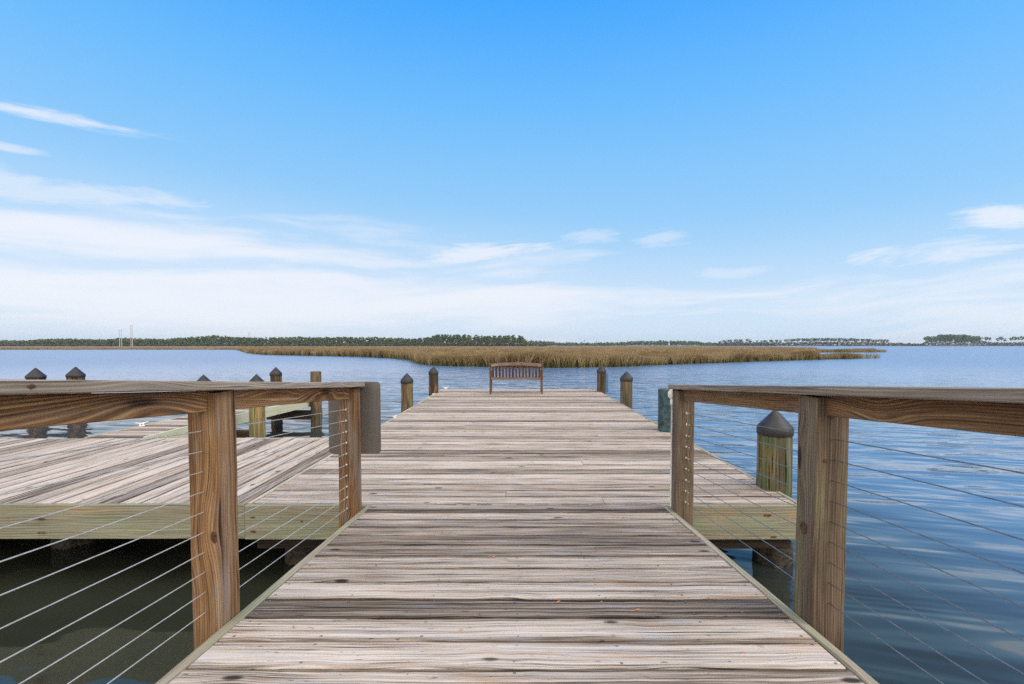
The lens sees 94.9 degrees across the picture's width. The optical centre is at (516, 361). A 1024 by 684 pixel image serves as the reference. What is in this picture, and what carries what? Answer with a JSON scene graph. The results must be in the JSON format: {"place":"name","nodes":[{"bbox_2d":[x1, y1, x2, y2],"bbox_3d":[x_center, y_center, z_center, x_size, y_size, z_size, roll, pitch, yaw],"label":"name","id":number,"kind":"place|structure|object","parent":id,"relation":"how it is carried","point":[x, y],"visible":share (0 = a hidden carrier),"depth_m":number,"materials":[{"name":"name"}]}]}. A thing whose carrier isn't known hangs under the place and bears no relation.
{"place":"outdoors","nodes":[
{"label":"outdoors","id":0,"kind":"place"},
{"bbox_2d":[0,346,808,355],"bbox_3d":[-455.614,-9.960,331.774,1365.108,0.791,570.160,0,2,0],"label":"marsh thatch","id":1,"kind":"object","parent":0,"point":[550,347],"visible":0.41,"depth_m":272.33,"materials":[{"name":"plant"}]},
{"bbox_2d":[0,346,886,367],"bbox_3d":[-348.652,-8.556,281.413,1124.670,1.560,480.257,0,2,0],"label":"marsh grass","id":2,"kind":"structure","parent":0,"point":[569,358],"depth_m":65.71,"materials":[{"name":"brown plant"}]},
{"bbox_2d":[0,346,1023,683],"bbox_3d":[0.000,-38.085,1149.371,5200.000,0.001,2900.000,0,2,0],"label":"water","id":3,"kind":"structure","parent":0,"point":[932,366],"depth_m":5.03,"materials":[{"name":"blue liquid"}]},
{"bbox_2d":[25,368,46,394],"bbox_3d":[-13.332,1.285,13.053,0.430,2.220,0.430,0,2,0],"label":"piling","id":4,"kind":"object","parent":3,"relation":"in","point":[35,374],"visible":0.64,"depth_m":12.92,"materials":[{"name":"grey wood"}]},
{"bbox_2d":[50,539,95,548],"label":"support piling","id":5,"kind":"object","parent":3,"relation":"in","point":[68,543],"visible":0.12,"depth_m":4.74,"materials":[{"name":"brown wood"}]},
{"bbox_2d":[0,437,330,538],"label":"side platform","id":6,"kind":"structure","parent":5,"relation":"on","point":[19,506],"depth_m":4.64,"materials":[{"name":"grey wood"}]},
{"bbox_2d":[65,367,85,393],"bbox_3d":[-12.508,1.268,13.352,0.424,2.234,0.424,0,2,0],"label":"piling","id":7,"kind":"object","parent":3,"relation":"in","point":[75,373],"visible":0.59,"depth_m":13.21,"materials":[{"name":"grey wood"}]},
{"bbox_2d":[0,393,88,395],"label":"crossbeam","id":8,"kind":"object","parent":7,"relation":"attached to","point":[25,394],"depth_m":13.27,"materials":[{"name":"brown wood"}]},
{"bbox_2d":[84,402,322,437],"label":"finger pier","id":9,"kind":"structure","parent":3,"relation":"on","point":[174,426],"depth_m":8.29,"materials":[{"name":"wood"}]},
{"bbox_2d":[197,374,210,390],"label":"piling","id":10,"kind":"object","parent":3,"relation":"in","point":[203,377],"visible":0.13,"depth_m":9.36,"materials":[{"name":"grey wood"}]},
{"bbox_2d":[249,374,265,437],"bbox_3d":[-4.858,1.389,8.804,0.291,2.310,0.289,0,2,0],"label":"piling","id":11,"kind":"object","parent":3,"relation":"in","point":[256,415],"visible":0.38,"depth_m":8.69,"materials":[{"name":"brown wood"}]},
{"bbox_2d":[269,367,282,422],"bbox_3d":[-6.372,1.282,12.452,0.297,2.269,0.297,0,2,0],"label":"piling","id":12,"kind":"object","parent":3,"relation":"in","point":[275,373],"visible":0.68,"depth_m":12.33,"materials":[{"name":"brown wood"}]},
{"bbox_2d":[285,549,313,564],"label":"support piling","id":13,"kind":"object","parent":3,"relation":"in","point":[294,556],"visible":0.12,"depth_m":4.38,"materials":[{"name":"brown wood"}]},
{"bbox_2d":[245,389,796,548],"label":"pier platform","id":14,"kind":"structure","parent":13,"relation":"on","point":[619,452],"depth_m":5.06,"materials":[{"name":"grey wood"}]},
{"bbox_2d":[489,362,542,393],"bbox_3d":[-0.020,0.457,13.097,1.476,0.883,0.628,0,2,0],"label":"garden bench","id":15,"kind":"object","parent":14,"relation":"on","point":[516,364],"visible":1,"depth_m":12.83,"materials":[{"name":"brown wood"}]},
{"bbox_2d":[155,503,878,683],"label":"gangway","id":16,"kind":"object","parent":14,"relation":"on","point":[343,608],"visible":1,"depth_m":2.15,"materials":[{"name":"wood"}]},
{"bbox_2d":[0,379,364,683],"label":"cable railing","id":17,"kind":"object","parent":16,"relation":"attached to","point":[209,410],"visible":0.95,"depth_m":2.00,"materials":[{"name":"wood"}]},
{"bbox_2d":[328,382,380,453],"bbox_3d":[-1.321,0.460,3.823,0.424,0.590,0.002,0,2,0],"label":"sign plate","id":18,"kind":"object","parent":17,"relation":"attached to","point":[370,406],"visible":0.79,"depth_m":3.82,"materials":[{"name":"metal"}]},
{"bbox_2d":[668,385,1023,683],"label":"cable railing","id":19,"kind":"object","parent":16,"relation":"attached to","point":[826,414],"visible":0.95,"depth_m":2.00,"materials":[{"name":"wood"}]},
{"bbox_2d":[668,389,672,507],"bbox_3d":[1.295,0.719,3.897,0.096,0.991,0.096,0,2,0],"label":"white pipe","id":20,"kind":"object","parent":19,"relation":"attached to","point":[670,392],"visible":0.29,"depth_m":3.89,"materials":[{"name":"plastic"}]},
{"bbox_2d":[310,371,321,427],"bbox_3d":[-5.011,1.346,11.755,0.268,2.190,0.272,0,2,0],"label":"piling","id":21,"kind":"object","parent":3,"relation":"in","point":[316,408],"visible":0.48,"depth_m":11.64,"materials":[{"name":"brown wood"}]},
{"bbox_2d":[400,373,412,412],"bbox_3d":[-2.440,1.371,10.454,0.278,2.230,0.278,0,2,0],"label":"piling","id":22,"kind":"object","parent":3,"relation":"in","point":[406,381],"visible":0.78,"depth_m":10.32,"materials":[{"name":"brown wood"}]},
{"bbox_2d":[428,366,437,395],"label":"piling","id":23,"kind":"object","parent":3,"relation":"in","point":[433,379],"visible":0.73,"depth_m":13.12,"materials":[{"name":"brown wood"}]},
{"bbox_2d":[597,365,605,393],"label":"piling","id":24,"kind":"object","parent":3,"relation":"in","point":[601,378],"visible":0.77,"depth_m":13.52,"materials":[{"name":"brown wood"}]},
{"bbox_2d":[620,371,632,408],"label":"piling","id":25,"kind":"object","parent":3,"relation":"in","point":[626,378],"visible":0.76,"depth_m":10.72,"materials":[{"name":"brown wood"}]},
{"bbox_2d":[658,388,670,432],"bbox_3d":[2.368,1.514,7.407,0.300,2.157,0.300,0,2,0],"label":"piling","id":26,"kind":"object","parent":3,"relation":"in","point":[664,414],"visible":0.33,"depth_m":7.27,"materials":[{"name":"wood"}]},
{"bbox_2d":[752,410,793,568],"bbox_3d":[2.436,1.572,4.479,0.359,2.246,0.364,0,2,0],"label":"piling","id":27,"kind":"object","parent":3,"relation":"in","point":[779,438],"visible":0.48,"depth_m":4.34,"materials":[{"name":"brown wood"}]},
{"bbox_2d":[0,0,1023,344],"label":"sky","id":28,"kind":"structure","parent":0,"point":[562,171],"materials":[{"name":"blue"}]},
{"bbox_2d":[527,345,1015,345],"bbox_3d":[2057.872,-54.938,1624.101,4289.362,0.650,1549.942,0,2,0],"label":"distant shore","id":29,"kind":"structure","parent":0,"point":[713,345],"depth_m":1365.12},
{"bbox_2d":[520,340,769,345],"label":"distant forest","id":30,"kind":"object","parent":29,"relation":"on","point":[663,342],"visible":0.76,"depth_m":929.83,"materials":[{"name":"green plant"}]},
{"bbox_2d":[718,339,1023,345],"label":"island scrub","id":31,"kind":"object","parent":29,"relation":"on","point":[824,343],"visible":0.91,"depth_m":877.50,"materials":[{"name":"green plant"}]},
{"bbox_3d":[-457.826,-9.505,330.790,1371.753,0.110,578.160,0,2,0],"label":"marsh ground","id":32,"kind":"structure","parent":0,"visible":0},
{"bbox_2d":[119,330,121,345],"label":"utility pole","id":33,"kind":"object","parent":32,"relation":"on","point":[119,337],"visible":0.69,"depth_m":519.22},
{"bbox_2d":[0,343,550,345],"bbox_3d":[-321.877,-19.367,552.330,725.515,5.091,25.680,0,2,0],"label":"shore scrub","id":34,"kind":"object","parent":32,"relation":"on","point":[326,344],"visible":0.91,"depth_m":548.22,"materials":[{"name":"green plant"}]},
{"bbox_2d":[430,336,528,345],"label":"grove backing","id":35,"kind":"object","parent":32,"relation":"on","point":[478,342],"visible":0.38,"depth_m":591.93,"materials":[{"name":"green plant"}]},
{"bbox_3d":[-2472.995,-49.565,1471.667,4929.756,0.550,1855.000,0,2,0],"label":"far shore","id":36,"kind":"structure","parent":0,"visible":0},
{"bbox_2d":[0,335,433,345],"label":"pine forest","id":37,"kind":"object","parent":36,"relation":"on","point":[213,339],"visible":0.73,"depth_m":564.18,"materials":[{"name":"green plant"}]}
]}

